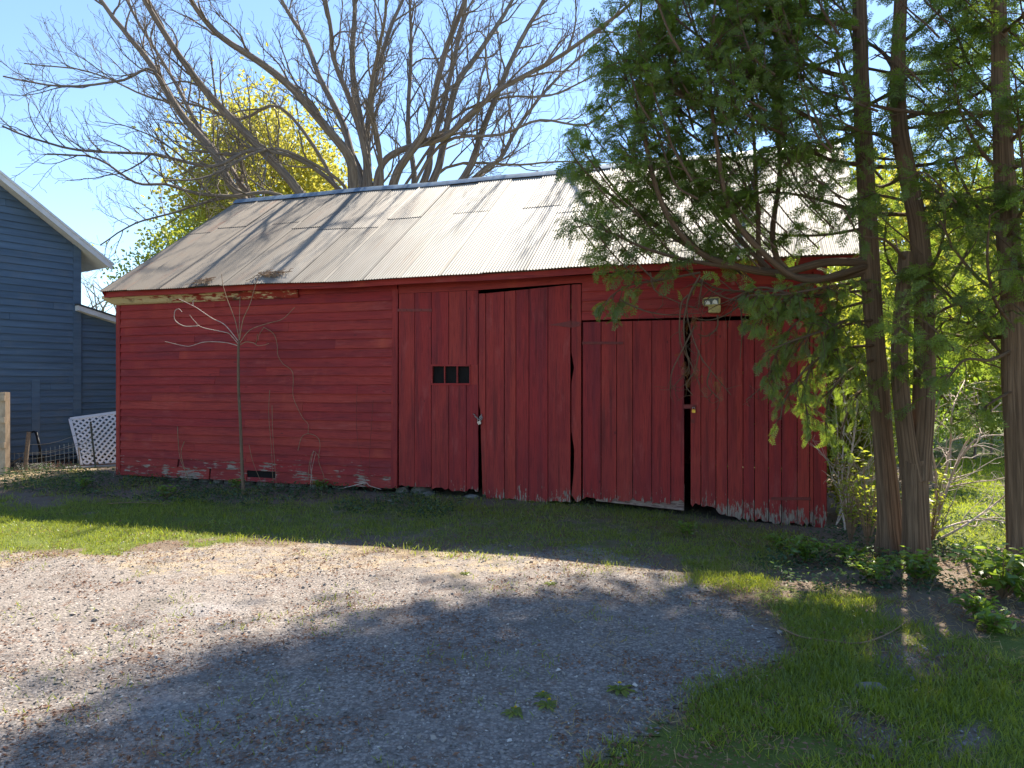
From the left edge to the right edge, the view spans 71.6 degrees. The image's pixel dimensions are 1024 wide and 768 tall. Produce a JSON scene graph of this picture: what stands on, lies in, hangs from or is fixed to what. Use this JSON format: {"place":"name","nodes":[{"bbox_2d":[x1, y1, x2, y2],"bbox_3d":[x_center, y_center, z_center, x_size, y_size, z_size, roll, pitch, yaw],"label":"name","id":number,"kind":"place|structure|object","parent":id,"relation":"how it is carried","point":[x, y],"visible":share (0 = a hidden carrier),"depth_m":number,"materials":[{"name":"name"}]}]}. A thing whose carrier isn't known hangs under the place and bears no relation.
{"place":"outdoors","nodes":[
{"label":"outdoors","id":0,"kind":"place"},
{"bbox_2d":[0,526,1007,767],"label":"driveway","id":1,"kind":"structure","parent":0,"point":[480,719],"depth_m":4.34,"materials":[{"name":"grey gravel"}]},
{"bbox_2d":[501,706,522,718],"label":"dandelion","id":2,"kind":"object","parent":1,"relation":"on","point":[514,711],"visible":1,"depth_m":3.54,"materials":[{"name":"green plant"}]},
{"bbox_2d":[534,691,551,697],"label":"dandelion","id":3,"kind":"object","parent":1,"relation":"on","point":[542,694],"visible":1,"depth_m":3.74,"materials":[{"name":"green plant"}]},
{"bbox_2d":[533,698,557,711],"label":"dandelion","id":4,"kind":"object","parent":1,"relation":"on","point":[548,703],"visible":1,"depth_m":3.63,"materials":[{"name":"green plant"}]},
{"bbox_2d":[606,681,636,697],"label":"dandelion","id":5,"kind":"object","parent":1,"relation":"on","point":[624,692],"visible":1,"depth_m":3.80,"materials":[{"name":"green plant"}]},
{"bbox_2d":[0,393,1023,767],"bbox_3d":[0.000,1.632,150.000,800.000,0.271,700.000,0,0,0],"label":"ground","id":6,"kind":"structure","parent":0,"point":[924,599],"depth_m":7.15,"materials":[{"name":"green plant"}]},
{"bbox_2d":[0,392,9,474],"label":"wooden fence","id":7,"kind":"object","parent":6,"relation":"on","point":[5,429],"visible":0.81,"depth_m":12.10,"materials":[{"name":"beige wood"}]},
{"bbox_2d":[31,431,43,466],"bbox_3d":[-8.869,1.220,13.328,0.382,0.686,0.181,0,0,29],"label":"hand cart","id":8,"kind":"object","parent":6,"relation":"on","point":[39,460],"visible":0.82,"depth_m":13.29,"materials":[{"name":"black metal"}]},
{"bbox_2d":[17,453,78,466],"bbox_3d":[-9.072,1.523,13.801,1.154,0.324,0.034,0,0,-31],"label":"iron railing","id":9,"kind":"object","parent":6,"relation":"on","point":[65,455],"visible":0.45,"depth_m":13.89,"materials":[{"name":"grey metal"}]},
{"bbox_2d":[10,421,95,469],"bbox_3d":[-8.490,1.182,12.976,1.681,0.984,0.177,0,0,-4],"label":"wire fence","id":10,"kind":"object","parent":6,"relation":"on","point":[27,447],"visible":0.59,"depth_m":13.00,"materials":[{"name":"grey metal"}]},
{"bbox_2d":[40,461,72,467],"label":"dry bush","id":11,"kind":"object","parent":6,"relation":"on","point":[57,464],"visible":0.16,"depth_m":13.21,"materials":[{"name":"brown plant"}]},
{"bbox_2d":[0,170,115,468],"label":"house","id":12,"kind":"structure","parent":6,"relation":"on","point":[57,354],"depth_m":13.94,"materials":[{"name":"blue"}]},
{"bbox_2d":[75,477,94,488],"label":"weed","id":13,"kind":"object","parent":6,"relation":"on","point":[85,483],"visible":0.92,"depth_m":10.87,"materials":[{"name":"green plant"}]},
{"bbox_2d":[66,464,115,468],"bbox_3d":[-7.532,1.493,12.850,0.042,0.071,0.974,0,0,44],"label":"pole","id":14,"kind":"object","parent":6,"relation":"on","point":[114,465],"visible":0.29,"depth_m":12.85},
{"bbox_2d":[68,411,115,464],"bbox_3d":[-7.995,1.100,14.368,1.705,1.255,0.608,0,0,-28],"label":"lattice panel","id":15,"kind":"object","parent":6,"relation":"on","point":[79,419],"visible":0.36,"depth_m":14.24,"materials":[{"name":"white plastic"}]},
{"bbox_2d":[74,463,115,465],"bbox_3d":[-7.692,1.517,13.300,0.888,0.060,0.052,0,0,-43],"label":"pole","id":16,"kind":"object","parent":6,"relation":"on","point":[98,464],"visible":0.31,"depth_m":13.27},
{"bbox_2d":[81,276,115,314],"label":"bare tree","id":17,"kind":"object","parent":6,"relation":"on","point":[99,304],"visible":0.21,"depth_m":42.23,"materials":[{"name":"white plant"}]},
{"bbox_2d":[107,502,162,503],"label":"fallen branch","id":18,"kind":"object","parent":6,"relation":"on","point":[132,502],"visible":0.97,"depth_m":9.70,"materials":[{"name":"brown wood"}]},
{"bbox_2d":[90,197,212,311],"bbox_3d":[-11.450,-2.485,24.887,6.186,8.394,6.248,0,0,38],"label":"leafy tree","id":19,"kind":"object","parent":6,"relation":"on","point":[155,245],"visible":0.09,"depth_m":23.77,"materials":[{"name":"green plant"}]},
{"bbox_2d":[155,484,178,498],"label":"weed","id":20,"kind":"object","parent":6,"relation":"on","point":[161,487],"visible":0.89,"depth_m":10.16,"materials":[{"name":"green plant"}]},
{"bbox_2d":[177,426,189,481],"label":"dry stalk","id":21,"kind":"object","parent":6,"relation":"on","point":[181,455],"visible":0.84,"depth_m":11.46,"materials":[{"name":"plant"}]},
{"bbox_2d":[165,274,294,495],"bbox_3d":[-4.107,0.032,10.313,1.748,3.317,0.660,0,0,0],"label":"sapling","id":22,"kind":"object","parent":6,"relation":"on","point":[238,342],"visible":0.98,"depth_m":10.32,"materials":[{"name":"brown plant"}]},
{"bbox_2d":[228,478,240,487],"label":"weed","id":23,"kind":"object","parent":6,"relation":"on","point":[232,481],"visible":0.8,"depth_m":10.86,"materials":[{"name":"green plant"}]},
{"bbox_2d":[130,33,390,257],"bbox_3d":[-10.283,-6.368,29.689,9.915,16.157,9.547,0,0,-16],"label":"leafy tree","id":24,"kind":"object","parent":6,"relation":"on","point":[309,180],"visible":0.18,"depth_m":28.38,"materials":[{"name":"yellow plant"}]},
{"bbox_2d":[268,390,276,486],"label":"dry stalk","id":25,"kind":"object","parent":6,"relation":"on","point":[270,438],"visible":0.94,"depth_m":10.93,"materials":[{"name":"brown plant"}]},
{"bbox_2d":[310,479,327,488],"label":"weed","id":26,"kind":"object","parent":6,"relation":"on","point":[321,483],"visible":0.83,"depth_m":10.63,"materials":[{"name":"green plant"}]},
{"bbox_2d":[0,0,655,280],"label":"maple tree","id":27,"kind":"object","parent":6,"relation":"on","point":[358,176],"visible":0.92,"depth_m":17.86,"materials":[{"name":"plant"}]},
{"bbox_2d":[343,482,378,488],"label":"dry stalk","id":28,"kind":"object","parent":6,"relation":"on","point":[359,484],"visible":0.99,"depth_m":10.38,"materials":[{"name":"plant"}]},
{"bbox_2d":[424,491,435,495],"bbox_3d":[-1.192,1.590,10.226,0.201,0.093,0.217,0,0,0],"label":"stone","id":29,"kind":"object","parent":6,"relation":"on","point":[430,493],"visible":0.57,"depth_m":10.18,"materials":[{"name":"grey stone"}]},
{"bbox_2d":[464,494,478,497],"bbox_3d":[-0.572,1.595,10.028,0.226,0.079,0.155,0,0,0],"label":"stone","id":30,"kind":"object","parent":6,"relation":"on","point":[471,495],"visible":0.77,"depth_m":9.99,"materials":[{"name":"grey stone"}]},
{"bbox_2d":[0,468,951,566],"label":"sparse grass","id":31,"kind":"structure","parent":6,"relation":"on","point":[351,528],"depth_m":8.46,"materials":[{"name":"green plant"}]},
{"bbox_2d":[0,465,969,580],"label":"dry grass","id":32,"kind":"structure","parent":6,"relation":"on","point":[379,535],"depth_m":7.37,"materials":[{"name":"beige plant"}]},
{"bbox_2d":[100,143,879,527],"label":"barn","id":33,"kind":"structure","parent":6,"relation":"on","point":[428,321],"depth_m":10.33,"materials":[{"name":"red paint"}]},
{"bbox_2d":[185,277,215,285],"bbox_3d":[-4.856,-1.610,11.157,0.495,0.157,0.222,0,0,19],"label":"twig heap","id":34,"kind":"object","parent":33,"relation":"on","point":[200,281],"visible":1,"depth_m":11.12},
{"bbox_2d":[246,268,293,280],"bbox_3d":[-3.688,-1.674,10.865,0.738,0.198,0.227,0,0,17],"label":"twig heap","id":35,"kind":"object","parent":33,"relation":"on","point":[267,273],"visible":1,"depth_m":10.86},
{"bbox_2d":[258,327,324,483],"bbox_3d":[-3.384,0.344,10.880,1.210,2.465,0.029,0,0,18],"label":"vine","id":36,"kind":"object","parent":33,"relation":"attached to","point":[298,409],"visible":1,"depth_m":10.83,"materials":[{"name":"plant"}]},
{"bbox_2d":[397,290,478,491],"bbox_3d":[-1.070,0.105,10.198,1.253,2.849,0.064,0,0,18],"label":"door","id":37,"kind":"structure","parent":33,"relation":"in","point":[439,387],"depth_m":10.18,"materials":[{"name":"red paint"}]},
{"bbox_2d":[479,285,580,501],"bbox_3d":[0.235,0.139,9.767,1.472,2.958,0.048,0,0,18],"label":"door","id":38,"kind":"structure","parent":33,"relation":"in","point":[525,335],"depth_m":9.78,"materials":[{"name":"red paint"}]},
{"bbox_2d":[582,320,684,509],"bbox_3d":[1.584,0.401,9.348,1.338,2.461,0.068,0,0,18],"label":"door","id":39,"kind":"structure","parent":33,"relation":"in","point":[633,428],"depth_m":9.33,"materials":[{"name":"red paint"}]},
{"bbox_2d":[702,297,720,312],"bbox_3d":[2.520,-0.994,8.961,0.219,0.198,0.145,0,0,18],"label":"wall light","id":40,"kind":"object","parent":33,"relation":"attached to","point":[715,309],"visible":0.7,"depth_m":8.90,"materials":[{"name":"beige plastic"}]},
{"bbox_2d":[684,319,812,525],"bbox_3d":[2.942,0.475,8.893,1.539,2.549,0.057,0,0,18],"label":"door","id":41,"kind":"structure","parent":33,"relation":"in","point":[708,428],"depth_m":8.90,"materials":[{"name":"red paint"}]},
{"bbox_2d":[0,462,1012,595],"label":"ground cover","id":42,"kind":"object","parent":6,"relation":"on","point":[779,556],"visible":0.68,"depth_m":9.11,"materials":[{"name":"green plant"}]},
{"bbox_2d":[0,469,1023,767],"bbox_3d":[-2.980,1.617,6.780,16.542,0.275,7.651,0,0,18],"label":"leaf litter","id":43,"kind":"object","parent":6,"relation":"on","point":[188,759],"visible":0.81,"depth_m":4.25,"materials":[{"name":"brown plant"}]},
{"bbox_2d":[674,520,697,536],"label":"weed","id":44,"kind":"object","parent":6,"relation":"on","point":[686,528],"visible":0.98,"depth_m":7.79,"materials":[{"name":"green plant"}]},
{"bbox_2d":[529,551,1023,767],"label":"grass thatch","id":45,"kind":"object","parent":6,"relation":"on","point":[958,636],"depth_m":4.61,"materials":[{"name":"green plant"}]},
{"bbox_2d":[762,532,793,549],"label":"weed","id":46,"kind":"object","parent":6,"relation":"on","point":[776,538],"visible":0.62,"depth_m":7.22,"materials":[{"name":"green plant"}]},
{"bbox_2d":[552,0,1022,557],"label":"cedar tree","id":47,"kind":"object","parent":6,"relation":"on","point":[780,28],"visible":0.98,"depth_m":6.49,"materials":[{"name":"green plant"}]},
{"bbox_2d":[776,533,838,561],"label":"weed","id":48,"kind":"object","parent":6,"relation":"on","point":[814,547],"visible":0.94,"depth_m":6.63,"materials":[{"name":"green plant"}]},
{"bbox_2d":[802,354,871,529],"bbox_3d":[3.789,0.670,8.170,0.746,2.066,1.112,0,0,36],"label":"brush","id":49,"kind":"object","parent":6,"relation":"on","point":[851,450],"visible":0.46,"depth_m":8.12,"materials":[{"name":"green plant"}]},
{"bbox_2d":[825,540,868,562],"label":"weed","id":50,"kind":"object","parent":6,"relation":"on","point":[847,548],"visible":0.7,"depth_m":6.53,"materials":[{"name":"green plant"}]},
{"bbox_2d":[779,615,914,643],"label":"fallen branch","id":51,"kind":"object","parent":6,"relation":"on","point":[784,629],"visible":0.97,"depth_m":4.57,"materials":[{"name":"brown wood"}]},
{"bbox_2d":[824,453,875,542],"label":"weed","id":52,"kind":"object","parent":6,"relation":"on","point":[850,519],"visible":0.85,"depth_m":7.67,"materials":[{"name":"green plant"}]},
{"bbox_2d":[754,268,949,484],"bbox_3d":[5.282,-0.097,11.196,2.993,3.782,2.578,0,0,0],"label":"leafy bush","id":53,"kind":"object","parent":6,"relation":"on","point":[857,299],"depth_m":11.22,"materials":[{"name":"green plant"}]},
{"bbox_2d":[809,280,911,518],"bbox_3d":[4.588,0.251,9.442,1.522,3.201,1.927,0,0,0],"label":"leafy bush","id":54,"kind":"object","parent":6,"relation":"on","point":[855,340],"visible":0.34,"depth_m":9.11,"materials":[{"name":"green plant"}]},
{"bbox_2d":[823,421,897,525],"bbox_3d":[4.151,1.038,8.157,1.214,1.250,0.700,0,0,-32],"label":"brush","id":55,"kind":"object","parent":6,"relation":"on","point":[861,480],"visible":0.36,"depth_m":8.16,"materials":[{"name":"green plant"}]},
{"bbox_2d":[827,220,903,319],"bbox_3d":[8.186,-1.675,19.086,6.052,6.787,5.188,0,0,-33],"label":"leafy tree","id":56,"kind":"object","parent":6,"relation":"on","point":[836,268],"visible":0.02,"depth_m":18.06,"materials":[{"name":"green plant"}]},
{"bbox_2d":[831,447,901,545],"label":"weed","id":57,"kind":"object","parent":6,"relation":"on","point":[866,532],"visible":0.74,"depth_m":7.43,"materials":[{"name":"green plant"}]},
{"bbox_2d":[836,551,902,583],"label":"weed","id":58,"kind":"object","parent":6,"relation":"on","point":[873,567],"visible":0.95,"depth_m":5.85,"materials":[{"name":"green plant"}]},
{"bbox_2d":[855,681,885,690],"bbox_3d":[1.941,1.650,3.865,0.176,0.061,0.106,0,0,0],"label":"stone","id":59,"kind":"object","parent":6,"relation":"on","point":[867,683],"visible":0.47,"depth_m":3.85,"materials":[{"name":"grey stone"}]},
{"bbox_2d":[754,457,1005,555],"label":"grass","id":60,"kind":"structure","parent":6,"relation":"on","point":[966,462],"depth_m":10.87,"materials":[{"name":"green plant"}]},
{"bbox_2d":[738,0,1023,572],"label":"cedar tree","id":61,"kind":"object","parent":6,"relation":"on","point":[996,30],"visible":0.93,"depth_m":6.13,"materials":[{"name":"green plant"}]},
{"bbox_2d":[768,0,1023,569],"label":"cedar tree","id":62,"kind":"object","parent":6,"relation":"on","point":[914,428],"visible":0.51,"depth_m":6.53,"materials":[{"name":"green plant"}]},
{"bbox_2d":[848,307,967,452],"bbox_3d":[8.703,-0.037,16.314,3.676,3.457,3.374,0,0,0],"label":"leafy bush","id":63,"kind":"object","parent":6,"relation":"on","point":[936,407],"depth_m":15.79,"materials":[{"name":"green plant"}]},
{"bbox_2d":[833,126,983,323],"bbox_3d":[10.357,-2.822,21.962,8.217,9.076,6.873,0,0,27],"label":"leafy tree","id":64,"kind":"object","parent":6,"relation":"on","point":[877,180],"depth_m":20.57,"materials":[{"name":"green plant"}]},
{"bbox_2d":[848,308,993,461],"bbox_3d":[6.499,0.072,12.483,3.559,3.293,2.842,0,0,-26],"label":"leafy bush","id":65,"kind":"object","parent":6,"relation":"on","point":[941,364],"visible":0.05,"depth_m":12.05,"materials":[{"name":"green plant"}]},
{"bbox_2d":[882,545,960,582],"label":"weed","id":66,"kind":"object","parent":6,"relation":"on","point":[928,567],"visible":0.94,"depth_m":5.90,"materials":[{"name":"green plant"}]},
{"bbox_2d":[848,125,1022,316],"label":"leafy tree","id":67,"kind":"object","parent":6,"relation":"on","point":[926,202],"visible":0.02,"depth_m":22.80,"materials":[{"name":"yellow plant"}]},
{"bbox_2d":[929,463,960,540],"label":"weed","id":68,"kind":"object","parent":6,"relation":"on","point":[933,504],"visible":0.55,"depth_m":7.30,"materials":[{"name":"green plant"}]},
{"bbox_2d":[890,242,1003,459],"bbox_3d":[9.641,-0.758,15.235,4.480,4.878,4.002,0,0,0],"label":"leafy bush","id":69,"kind":"object","parent":6,"relation":"on","point":[986,384],"visible":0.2,"depth_m":14.62,"materials":[{"name":"green plant"}]},
{"bbox_2d":[911,363,1004,542],"bbox_3d":[4.884,0.734,7.584,1.318,1.997,1.998,0,0,27],"label":"bare shrub","id":70,"kind":"object","parent":6,"relation":"on","point":[958,460],"visible":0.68,"depth_m":7.48,"materials":[{"name":"grey plant"}]},
{"bbox_2d":[901,147,1023,331],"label":"leafy tree","id":71,"kind":"object","parent":6,"relation":"on","point":[976,193],"visible":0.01,"depth_m":25.31,"materials":[{"name":"green plant"}]},
{"bbox_2d":[934,293,1003,456],"bbox_3d":[11.118,-0.361,16.704,5.812,4.230,4.155,0,0,0],"label":"leafy bush","id":72,"kind":"object","parent":6,"relation":"on","point":[991,442],"depth_m":16.31,"materials":[{"name":"green plant"}]},
{"bbox_2d":[948,589,1001,621],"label":"weed","id":73,"kind":"object","parent":6,"relation":"on","point":[973,607],"visible":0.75,"depth_m":4.96,"materials":[{"name":"green plant"}]},
{"bbox_2d":[947,541,1023,598],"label":"weed","id":74,"kind":"object","parent":6,"relation":"on","point":[985,565],"visible":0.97,"depth_m":5.47,"materials":[{"name":"green plant"}]},
{"bbox_2d":[966,605,1020,633],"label":"weed","id":75,"kind":"object","parent":6,"relation":"on","point":[997,620],"visible":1,"depth_m":4.69,"materials":[{"name":"green plant"}]},
{"bbox_2d":[1006,579,1023,601],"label":"weed","id":76,"kind":"object","parent":6,"relation":"on","point":[1021,588],"visible":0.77,"depth_m":5.27,"materials":[{"name":"green plant"}]},
{"bbox_2d":[0,0,1023,381],"label":"sky","id":77,"kind":"structure","parent":0,"point":[73,204],"materials":[{"name":"blue"}]},
{"bbox_2d":[377,538,990,765],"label":"verge grass","id":78,"kind":"structure","parent":0,"point":[765,550],"depth_m":5.33,"materials":[{"name":"green plant"}]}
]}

